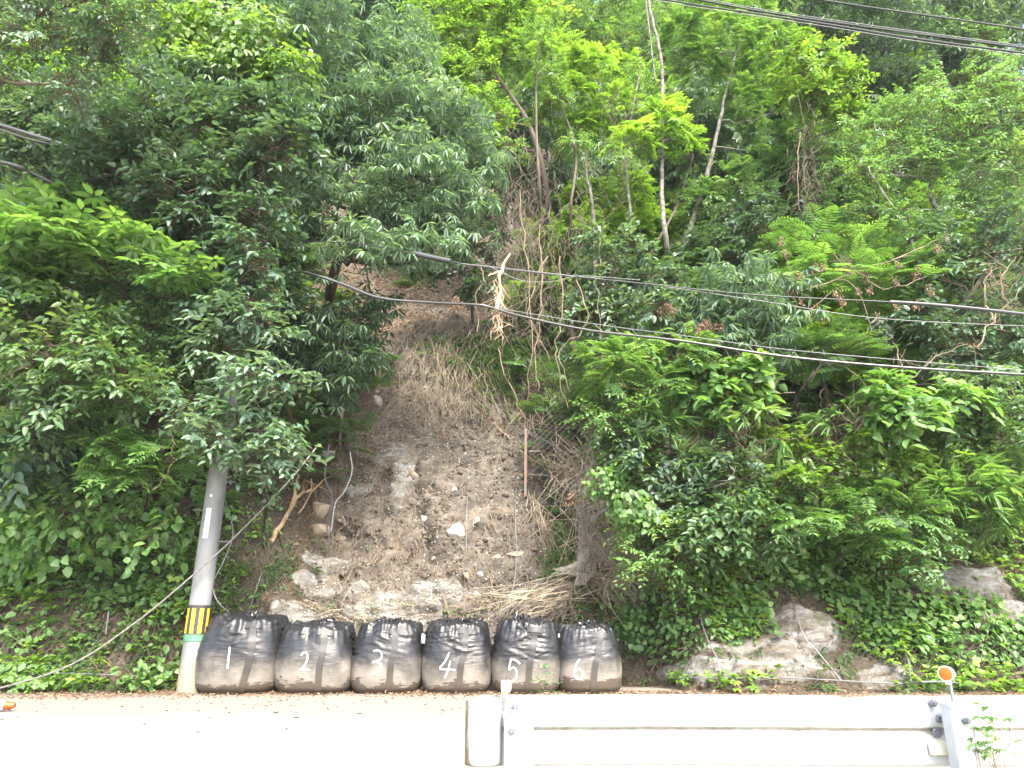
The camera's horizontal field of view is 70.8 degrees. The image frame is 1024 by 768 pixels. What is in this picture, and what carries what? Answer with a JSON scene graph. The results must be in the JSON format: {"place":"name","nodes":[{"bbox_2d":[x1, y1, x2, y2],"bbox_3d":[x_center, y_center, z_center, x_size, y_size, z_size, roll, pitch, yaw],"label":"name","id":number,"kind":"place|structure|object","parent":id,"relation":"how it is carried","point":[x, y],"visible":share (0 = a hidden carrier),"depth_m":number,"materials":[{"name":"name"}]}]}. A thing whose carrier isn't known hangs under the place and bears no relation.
{"place":"outdoors","nodes":[
{"label":"outdoors","id":0,"kind":"place"},
{"bbox_2d":[484,253,513,343],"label":"broken branch","id":1,"kind":"object","parent":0,"point":[497,302],"visible":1,"depth_m":13.24,"materials":[{"name":"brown wood"}]},
{"bbox_2d":[0,74,1023,693],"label":"hillside","id":2,"kind":"structure","parent":0,"point":[990,582],"depth_m":15.41,"materials":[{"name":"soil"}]},
{"bbox_2d":[0,56,137,303],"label":"broadleaf tree","id":3,"kind":"object","parent":2,"relation":"on","point":[18,114],"visible":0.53,"depth_m":14.46,"materials":[{"name":"green plant"}]},
{"bbox_2d":[0,176,149,318],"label":"broadleaf shrub","id":4,"kind":"object","parent":2,"relation":"on","point":[68,196],"visible":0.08,"depth_m":13.06,"materials":[{"name":"green plant"}]},
{"bbox_2d":[0,408,151,519],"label":"broadleaf shrub","id":5,"kind":"object","parent":2,"relation":"on","point":[21,471],"visible":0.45,"depth_m":12.56,"materials":[{"name":"green plant"}]},
{"bbox_2d":[0,250,166,489],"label":"broadleaf tree","id":6,"kind":"object","parent":2,"relation":"on","point":[20,356],"visible":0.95,"depth_m":11.77,"materials":[{"name":"green plant"}]},
{"bbox_2d":[0,0,188,131],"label":"broadleaf tree","id":7,"kind":"object","parent":2,"relation":"on","point":[101,42],"visible":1,"depth_m":11.68,"materials":[{"name":"green plant"}]},
{"bbox_2d":[0,480,188,590],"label":"leafy bush","id":8,"kind":"object","parent":2,"relation":"on","point":[36,539],"visible":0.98,"depth_m":12.45,"materials":[{"name":"green plant"}]},
{"bbox_2d":[0,0,190,140],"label":"broadleaf tree","id":9,"kind":"object","parent":2,"relation":"on","point":[119,78],"visible":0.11,"depth_m":19.63,"materials":[{"name":"green plant"}]},
{"bbox_2d":[0,176,237,413],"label":"broadleaf shrub","id":10,"kind":"object","parent":2,"relation":"on","point":[72,246],"visible":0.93,"depth_m":12.17,"materials":[{"name":"green plant"}]},
{"bbox_2d":[0,478,268,693],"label":"ground creeper","id":11,"kind":"object","parent":2,"relation":"on","point":[25,595],"visible":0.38,"depth_m":12.96,"materials":[{"name":"green plant"}]},
{"bbox_2d":[0,434,298,690],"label":"ground creeper","id":12,"kind":"object","parent":2,"relation":"on","point":[134,596],"visible":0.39,"depth_m":13.11,"materials":[{"name":"green plant"}]},
{"bbox_2d":[64,423,239,525],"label":"sumac shrub","id":13,"kind":"object","parent":2,"relation":"on","point":[95,473],"visible":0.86,"depth_m":12.05,"materials":[{"name":"green plant"}]},
{"bbox_2d":[0,411,305,694],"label":"ground creeper","id":14,"kind":"object","parent":2,"relation":"on","point":[36,684],"visible":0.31,"depth_m":12.77,"materials":[{"name":"green plant"}]},
{"bbox_2d":[95,235,246,478],"bbox_3d":[-5.679,-0.341,14.083,2.610,4.138,4.383,-8,-20,24],"label":"broadleaf shrub","id":15,"kind":"object","parent":2,"relation":"on","point":[166,364],"visible":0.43,"depth_m":12.79,"materials":[{"name":"green plant"}]},
{"bbox_2d":[35,60,336,395],"bbox_3d":[-6.776,-3.143,14.786,5.102,5.045,6.890,8,-20,-24],"label":"broadleaf tree","id":16,"kind":"object","parent":2,"relation":"on","point":[183,168],"visible":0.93,"depth_m":13.13,"materials":[{"name":"green plant"}]},
{"bbox_2d":[79,224,323,407],"bbox_3d":[-6.379,-1.702,15.132,4.435,3.466,3.599,16,-24,-40],"label":"broadleaf shrub","id":17,"kind":"object","parent":2,"relation":"on","point":[129,287],"visible":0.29,"depth_m":15.03,"materials":[{"name":"green plant"}]},
{"bbox_2d":[129,0,328,402],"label":"vine covered tree","id":18,"kind":"object","parent":2,"relation":"on","point":[197,27],"visible":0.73,"depth_m":14.71,"materials":[{"name":"green plant"}]},
{"bbox_2d":[103,0,362,411],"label":"broadleaf tree","id":19,"kind":"object","parent":2,"relation":"on","point":[301,15],"visible":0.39,"depth_m":15.04,"materials":[{"name":"green plant"}]},
{"bbox_2d":[146,287,333,521],"bbox_3d":[-5.230,0.567,13.270,2.749,3.836,5.558,10,-20,-27],"label":"broadleaf shrub","id":20,"kind":"object","parent":2,"relation":"on","point":[215,413],"visible":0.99,"depth_m":11.85,"materials":[{"name":"green plant"}]},
{"bbox_2d":[175,215,315,468],"bbox_3d":[-4.945,-0.716,14.801,2.357,3.822,6.544,0,-18,0],"label":"broadleaf tree","id":21,"kind":"object","parent":2,"relation":"on","point":[239,261],"visible":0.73,"depth_m":12.70,"materials":[{"name":"green plant"}]},
{"bbox_2d":[212,436,305,612],"bbox_3d":[-5.300,2.748,15.369,1.973,4.247,3.017,8,-20,-22],"label":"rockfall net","id":22,"kind":"object","parent":2,"relation":"on","point":[260,544],"visible":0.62,"depth_m":14.97,"materials":[{"name":"metal"}]},
{"bbox_2d":[246,279,407,417],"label":"evergreen tree","id":23,"kind":"object","parent":2,"relation":"on","point":[359,348],"visible":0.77,"depth_m":14.94,"materials":[{"name":"green plant"}]},
{"bbox_2d":[198,0,518,347],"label":"evergreen tree","id":24,"kind":"object","parent":2,"relation":"on","point":[364,85],"visible":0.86,"depth_m":15.96,"materials":[{"name":"green plant"}]},
{"bbox_2d":[252,225,515,352],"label":"leaf litter","id":25,"kind":"object","parent":2,"relation":"on","point":[404,317],"visible":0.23,"depth_m":24.52,"materials":[{"name":"brown plant"}]},
{"bbox_2d":[294,360,575,685],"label":"mud clods","id":26,"kind":"object","parent":2,"relation":"on","point":[465,445],"visible":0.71,"depth_m":16.53,"materials":[{"name":"brown soil"}]},
{"bbox_2d":[278,254,592,616],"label":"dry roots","id":27,"kind":"object","parent":2,"relation":"on","point":[413,295],"visible":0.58,"depth_m":16.30,"materials":[{"name":"brown plant"}]},
{"bbox_2d":[404,213,519,323],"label":"thicket","id":28,"kind":"object","parent":2,"relation":"on","point":[467,290],"visible":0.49,"depth_m":20.93,"materials":[{"name":"green plant"}]},
{"bbox_2d":[295,588,633,624],"bbox_3d":[-0.979,4.609,14.329,7.079,1.095,0.949,-1,-18,3],"label":"straw debris","id":29,"kind":"object","parent":2,"relation":"on","point":[361,615],"visible":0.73,"depth_m":14.46,"materials":[{"name":"beige plant"}]},
{"bbox_2d":[396,0,582,261],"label":"broadleaf tree","id":30,"kind":"object","parent":2,"relation":"on","point":[465,13],"visible":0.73,"depth_m":23.09,"materials":[{"name":"green plant"}]},
{"bbox_2d":[408,327,608,626],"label":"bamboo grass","id":31,"kind":"structure","parent":2,"relation":"on","point":[508,353],"depth_m":20.49,"materials":[{"name":"beige plant"}]},
{"bbox_2d":[0,156,1023,512],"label":"fern cover","id":32,"kind":"object","parent":2,"relation":"on","point":[882,308],"visible":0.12,"depth_m":17.77,"materials":[{"name":"green plant"}]},
{"bbox_2d":[0,309,1023,689],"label":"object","id":33,"kind":"object","parent":2,"relation":"on","point":[436,372],"depth_m":19.85,"materials":[{"name":"plant"}]},
{"bbox_2d":[14,513,1023,693],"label":"grass tufts","id":34,"kind":"object","parent":2,"relation":"on","point":[318,570],"visible":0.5,"depth_m":13.19,"materials":[{"name":"green plant"}]},
{"bbox_2d":[517,14,568,302],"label":"slender tree","id":35,"kind":"object","parent":2,"relation":"on","point":[531,37],"visible":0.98,"depth_m":19.08,"materials":[{"name":"green plant"}]},
{"bbox_2d":[490,3,603,159],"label":"forest tree","id":36,"kind":"object","parent":2,"relation":"on","point":[511,78],"visible":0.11,"depth_m":39.55,"materials":[{"name":"green plant"}]},
{"bbox_2d":[459,54,648,265],"bbox_3d":[1.599,-6.294,24.893,6.546,7.762,5.321,15,-23,-38],"label":"forest tree","id":37,"kind":"object","parent":2,"relation":"on","point":[567,168],"visible":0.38,"depth_m":24.75,"materials":[{"name":"green plant"}]},
{"bbox_2d":[530,74,594,271],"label":"slender tree","id":38,"kind":"object","parent":2,"relation":"on","point":[573,140],"visible":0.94,"depth_m":19.26,"materials":[{"name":"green plant"}]},
{"bbox_2d":[463,382,666,624],"bbox_3d":[1.647,2.483,15.961,4.425,6.801,3.925,-6,-19,17],"label":"dry straw heap","id":39,"kind":"object","parent":2,"relation":"on","point":[607,580],"visible":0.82,"depth_m":14.34,"materials":[{"name":"brown plant"}]},
{"bbox_2d":[532,395,621,584],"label":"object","id":40,"kind":"object","parent":2,"relation":"on","point":[584,518],"visible":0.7,"depth_m":15.05,"materials":[{"name":"plastic"}]},
{"bbox_2d":[498,204,658,378],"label":"forest tree","id":41,"kind":"object","parent":2,"relation":"on","point":[559,230],"visible":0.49,"depth_m":20.71,"materials":[{"name":"green plant"}]},
{"bbox_2d":[518,21,647,322],"bbox_3d":[1.699,-5.933,20.686,3.583,8.102,4.699,5,-19,-15],"label":"broadleaf tree","id":42,"kind":"object","parent":2,"relation":"on","point":[592,119],"visible":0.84,"depth_m":20.17,"materials":[{"name":"green plant"}]},
{"bbox_2d":[536,343,672,515],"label":"forest tree","id":43,"kind":"object","parent":2,"relation":"on","point":[576,389],"visible":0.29,"depth_m":17.04,"materials":[{"name":"green plant"}]},
{"bbox_2d":[580,460,661,553],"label":"vine clump","id":44,"kind":"object","parent":2,"relation":"on","point":[622,481],"visible":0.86,"depth_m":12.63,"materials":[{"name":"green plant"}]},
{"bbox_2d":[553,159,689,313],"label":"forest tree","id":45,"kind":"object","parent":2,"relation":"on","point":[651,214],"visible":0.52,"depth_m":21.19,"materials":[{"name":"green plant"}]},
{"bbox_2d":[554,211,697,408],"bbox_3d":[1.959,-1.506,16.336,2.942,3.418,4.785,10,-20,-28],"label":"broadleaf shrub","id":46,"kind":"object","parent":2,"relation":"on","point":[640,259],"visible":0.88,"depth_m":15.34,"materials":[{"name":"green plant"}]},
{"bbox_2d":[563,0,689,96],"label":"forest tree","id":47,"kind":"object","parent":2,"relation":"on","point":[645,52],"visible":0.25,"depth_m":39.01,"materials":[{"name":"green plant"}]},
{"bbox_2d":[568,58,689,211],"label":"forest tree","id":48,"kind":"object","parent":2,"relation":"on","point":[642,85],"visible":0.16,"depth_m":27.25,"materials":[{"name":"green plant"}]},
{"bbox_2d":[559,390,709,627],"bbox_3d":[2.260,2.279,13.100,2.581,4.170,2.208,16,-24,-41],"label":"leafy bush","id":49,"kind":"object","parent":2,"relation":"on","point":[677,586],"visible":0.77,"depth_m":12.69,"materials":[{"name":"green plant"}]},
{"bbox_2d":[568,320,721,424],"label":"sumac shrub","id":50,"kind":"object","parent":2,"relation":"on","point":[617,345],"visible":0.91,"depth_m":13.42,"materials":[{"name":"green plant"}]},
{"bbox_2d":[597,0,711,308],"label":"broadleaf tree","id":51,"kind":"object","parent":2,"relation":"on","point":[631,129],"visible":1,"depth_m":18.85,"materials":[{"name":"green plant"}]},
{"bbox_2d":[642,138,715,316],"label":"slender tree","id":52,"kind":"object","parent":2,"relation":"on","point":[683,155],"visible":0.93,"depth_m":19.36,"materials":[{"name":"green plant"}]},
{"bbox_2d":[593,417,773,558],"bbox_3d":[3.122,1.900,13.185,3.132,2.669,2.847,-14,-23,37],"label":"leafy bush","id":53,"kind":"object","parent":2,"relation":"on","point":[657,490],"visible":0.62,"depth_m":12.90,"materials":[{"name":"green plant"}]},
{"bbox_2d":[619,0,775,87],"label":"forest tree","id":54,"kind":"object","parent":2,"relation":"on","point":[664,10],"visible":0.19,"depth_m":39.33,"materials":[{"name":"green plant"}]},
{"bbox_2d":[617,59,791,216],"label":"forest tree","id":55,"kind":"object","parent":2,"relation":"on","point":[673,173],"visible":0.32,"depth_m":26.70,"materials":[{"name":"green plant"}]},
{"bbox_2d":[641,234,796,432],"bbox_3d":[5.015,-0.946,17.090,3.721,5.037,3.449,6,-19,-18],"label":"forest tree","id":56,"kind":"object","parent":2,"relation":"on","point":[697,282],"visible":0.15,"depth_m":17.10,"materials":[{"name":"green plant"}]},
{"bbox_2d":[659,348,790,445],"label":"leafy bush","id":57,"kind":"object","parent":2,"relation":"on","point":[758,371],"visible":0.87,"depth_m":13.19,"materials":[{"name":"green plant"}]},
{"bbox_2d":[641,447,813,593],"bbox_3d":[3.729,2.417,12.736,3.132,2.524,2.066,0,-18,0],"label":"leafy bush","id":58,"kind":"object","parent":2,"relation":"on","point":[734,535],"visible":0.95,"depth_m":12.35,"materials":[{"name":"green plant"}]},
{"bbox_2d":[434,0,1023,529],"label":"vine tangle","id":59,"kind":"object","parent":2,"relation":"hanging from","point":[542,228],"visible":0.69,"depth_m":17.04,"materials":[{"name":"plant"}]},
{"bbox_2d":[647,0,825,278],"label":"broadleaf tree","id":60,"kind":"object","parent":2,"relation":"on","point":[694,41],"visible":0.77,"depth_m":21.44,"materials":[{"name":"green plant"}]},
{"bbox_2d":[648,173,843,310],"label":"broadleaf tree","id":61,"kind":"object","parent":2,"relation":"on","point":[747,217],"visible":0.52,"depth_m":17.15,"materials":[{"name":"green plant"}]},
{"bbox_2d":[628,388,865,501],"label":"bamboo grass","id":62,"kind":"structure","parent":2,"relation":"on","point":[809,421],"depth_m":13.12,"materials":[{"name":"green plant"}]},
{"bbox_2d":[669,246,836,409],"bbox_3d":[5.085,-1.011,15.041,3.112,2.500,4.431,-8,-20,24],"label":"broadleaf shrub","id":63,"kind":"object","parent":2,"relation":"on","point":[714,312],"visible":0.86,"depth_m":13.88,"materials":[{"name":"green plant"}]},
{"bbox_2d":[690,38,857,218],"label":"forest tree","id":64,"kind":"object","parent":2,"relation":"on","point":[753,109],"visible":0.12,"depth_m":26.54,"materials":[{"name":"green plant"}]},
{"bbox_2d":[670,116,902,253],"bbox_3d":[7.530,-5.498,20.478,5.610,4.499,4.643,11,-21,-30],"label":"broadleaf tree","id":65,"kind":"object","parent":2,"relation":"on","point":[741,168],"visible":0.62,"depth_m":20.28,"materials":[{"name":"green plant"}]},
{"bbox_2d":[574,440,1023,693],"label":"ground creeper","id":66,"kind":"object","parent":2,"relation":"on","point":[907,637],"visible":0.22,"depth_m":12.89,"materials":[{"name":"green plant"}]},
{"bbox_2d":[596,437,1023,675],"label":"ground creeper","id":67,"kind":"object","parent":2,"relation":"on","point":[826,569],"visible":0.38,"depth_m":13.04,"materials":[{"name":"green plant"}]},
{"bbox_2d":[748,23,880,234],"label":"broadleaf tree","id":68,"kind":"object","parent":2,"relation":"on","point":[830,77],"visible":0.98,"depth_m":18.80,"materials":[{"name":"green plant"}]},
{"bbox_2d":[754,275,890,432],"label":"forest tree","id":69,"kind":"object","parent":2,"relation":"on","point":[834,376],"visible":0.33,"depth_m":16.48,"materials":[{"name":"green plant"}]},
{"bbox_2d":[626,563,1021,683],"bbox_3d":[5.800,4.219,12.858,7.510,2.099,2.272,-3,-18,8],"label":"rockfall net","id":70,"kind":"object","parent":2,"relation":"on","point":[838,637],"visible":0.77,"depth_m":12.52,"materials":[{"name":"metal"}]},
{"bbox_2d":[733,122,930,302],"bbox_3d":[9.396,-4.037,21.412,5.162,6.019,4.962,2,-18,-7],"label":"forest tree","id":71,"kind":"object","parent":2,"relation":"on","point":[840,173],"visible":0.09,"depth_m":20.36,"materials":[{"name":"green plant"}]},
{"bbox_2d":[723,0,944,145],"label":"broadleaf tree","id":72,"kind":"object","parent":2,"relation":"on","point":[890,69],"visible":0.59,"depth_m":28.91,"materials":[{"name":"green plant"}]},
{"bbox_2d":[729,419,938,510],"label":"leafy bush","id":73,"kind":"object","parent":2,"relation":"on","point":[913,464],"visible":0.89,"depth_m":13.16,"materials":[{"name":"green plant"}]},
{"bbox_2d":[771,312,899,423],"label":"mimosa tree","id":74,"kind":"object","parent":2,"relation":"on","point":[820,342],"visible":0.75,"depth_m":13.67,"materials":[{"name":"green plant"}]},
{"bbox_2d":[751,202,953,352],"bbox_3d":[6.770,-2.333,16.069,4.120,2.342,4.900,15,-23,-39],"label":"mimosa tree","id":75,"kind":"object","parent":2,"relation":"on","point":[817,251],"visible":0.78,"depth_m":15.44,"materials":[{"name":"green plant"}]},
{"bbox_2d":[777,235,943,330],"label":"dead leaf branch","id":76,"kind":"object","parent":75,"relation":"attached to","point":[792,292],"visible":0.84,"depth_m":14.16,"materials":[{"name":"brown plant"}]},
{"bbox_2d":[750,471,957,572],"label":"sumac shrub","id":77,"kind":"object","parent":2,"relation":"on","point":[825,520],"visible":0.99,"depth_m":12.37,"materials":[{"name":"green plant"}]},
{"bbox_2d":[839,150,928,325],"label":"slender tree","id":78,"kind":"object","parent":2,"relation":"on","point":[900,216],"visible":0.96,"depth_m":16.01,"materials":[{"name":"green plant"}]},
{"bbox_2d":[819,87,953,222],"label":"forest tree","id":79,"kind":"object","parent":2,"relation":"on","point":[835,133],"visible":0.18,"depth_m":26.36,"materials":[{"name":"green plant"}]},
{"bbox_2d":[843,483,984,608],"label":"leafy bush","id":80,"kind":"object","parent":2,"relation":"on","point":[922,559],"visible":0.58,"depth_m":12.45,"materials":[{"name":"green plant"}]},
{"bbox_2d":[817,38,1023,328],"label":"airy tree","id":81,"kind":"object","parent":2,"relation":"on","point":[996,95],"visible":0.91,"depth_m":16.84,"materials":[{"name":"green plant"}]},
{"bbox_2d":[834,367,1007,465],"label":"leafy bush","id":82,"kind":"object","parent":2,"relation":"on","point":[907,407],"visible":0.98,"depth_m":12.91,"materials":[{"name":"green plant"}]},
{"bbox_2d":[861,175,991,313],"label":"forest tree","id":83,"kind":"object","parent":2,"relation":"on","point":[916,185],"visible":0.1,"depth_m":20.98,"materials":[{"name":"green plant"}]},
{"bbox_2d":[857,0,1023,155],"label":"broadleaf tree","id":84,"kind":"object","parent":2,"relation":"on","point":[1004,12],"visible":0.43,"depth_m":31.38,"materials":[{"name":"green plant"}]},
{"bbox_2d":[860,187,1023,395],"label":"broadleaf tree","id":85,"kind":"object","parent":2,"relation":"on","point":[943,341],"visible":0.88,"depth_m":15.31,"materials":[{"name":"green plant"}]},
{"bbox_2d":[890,5,1023,179],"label":"forest tree","id":86,"kind":"object","parent":2,"relation":"on","point":[986,36],"visible":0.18,"depth_m":31.38,"materials":[{"name":"green plant"}]},
{"bbox_2d":[903,352,1023,504],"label":"broadleaf tree","id":87,"kind":"object","parent":2,"relation":"on","point":[981,424],"visible":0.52,"depth_m":13.54,"materials":[{"name":"green plant"}]},
{"bbox_2d":[909,59,1023,259],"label":"forest tree","id":88,"kind":"object","parent":2,"relation":"on","point":[1001,112],"visible":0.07,"depth_m":25.40,"materials":[{"name":"green plant"}]},
{"bbox_2d":[914,442,1023,566],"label":"bamboo grass","id":89,"kind":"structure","parent":2,"relation":"on","point":[1000,491],"depth_m":12.54,"materials":[{"name":"green plant"}]},
{"bbox_2d":[936,158,1023,290],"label":"forest tree","id":90,"kind":"object","parent":2,"relation":"on","point":[996,180],"visible":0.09,"depth_m":21.84,"materials":[{"name":"green plant"}]},
{"bbox_2d":[0,687,1023,767],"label":"road","id":91,"kind":"structure","parent":0,"point":[400,731],"depth_m":7.60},
{"bbox_2d":[195,609,288,694],"bbox_3d":[-4.460,4.451,12.081,1.429,1.300,1.427,0,-18,0],"label":"tonne bag","id":92,"kind":"object","parent":91,"relation":"on","point":[237,651],"visible":0.85,"depth_m":11.47,"materials":[{"name":"plastic"}]},
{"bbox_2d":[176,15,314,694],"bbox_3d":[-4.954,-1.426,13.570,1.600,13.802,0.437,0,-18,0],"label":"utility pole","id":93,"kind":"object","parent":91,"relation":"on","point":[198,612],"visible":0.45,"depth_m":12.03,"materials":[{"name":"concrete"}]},
{"bbox_2d":[264,240,1023,315],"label":"overhead cable","id":94,"kind":"object","parent":93,"relation":"attached to","point":[433,257],"visible":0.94,"depth_m":12.74,"materials":[{"name":"black rubber"}]},
{"bbox_2d":[274,617,355,693],"bbox_3d":[-3.241,4.511,12.060,1.344,1.172,1.355,0,-18,0],"label":"tonne bag","id":95,"kind":"object","parent":91,"relation":"on","point":[313,656],"visible":0.93,"depth_m":11.50,"materials":[{"name":"plastic"}]},
{"bbox_2d":[351,616,423,693],"bbox_3d":[-2.053,4.504,12.066,1.222,1.190,1.229,0,-18,0],"label":"tonne bag","id":96,"kind":"object","parent":91,"relation":"on","point":[387,656],"visible":0.9,"depth_m":11.55,"materials":[{"name":"plastic"}]},
{"bbox_2d":[421,615,492,693],"bbox_3d":[-0.907,4.499,12.062,1.202,1.197,1.217,0,-18,0],"label":"tonne bag","id":97,"kind":"object","parent":91,"relation":"on","point":[457,654],"visible":0.94,"depth_m":11.56,"materials":[{"name":"plastic"}]},
{"bbox_2d":[1,688,1023,702],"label":"leaf litter","id":98,"kind":"object","parent":91,"relation":"on","point":[422,691],"visible":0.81,"depth_m":11.24,"materials":[{"name":"brown plant"}]},
{"bbox_2d":[491,611,559,693],"bbox_3d":[0.236,4.468,12.075,1.186,1.265,1.206,0,-18,0],"label":"tonne bag","id":99,"kind":"object","parent":91,"relation":"on","point":[523,648],"visible":0.9,"depth_m":11.57,"materials":[{"name":"plastic"}]},
{"bbox_2d":[558,619,621,693],"bbox_3d":[1.254,4.532,12.053,1.123,1.128,1.127,0,-18,0],"label":"tonne bag","id":100,"kind":"object","parent":91,"relation":"on","point":[590,659],"visible":0.91,"depth_m":11.58,"materials":[{"name":"plastic"}]},
{"bbox_2d":[266,271,1023,375],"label":"overhead cable","id":101,"kind":"object","parent":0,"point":[662,338],"visible":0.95,"depth_m":12.30,"materials":[{"name":"rubber"}]},
{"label":"verge","id":102,"kind":"structure","parent":0,"visible":0},
{"bbox_2d":[464,695,1023,767],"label":"guardrail","id":103,"kind":"object","parent":102,"relation":"on","point":[527,731],"visible":1,"depth_m":3.82,"materials":[{"name":"white metal"}]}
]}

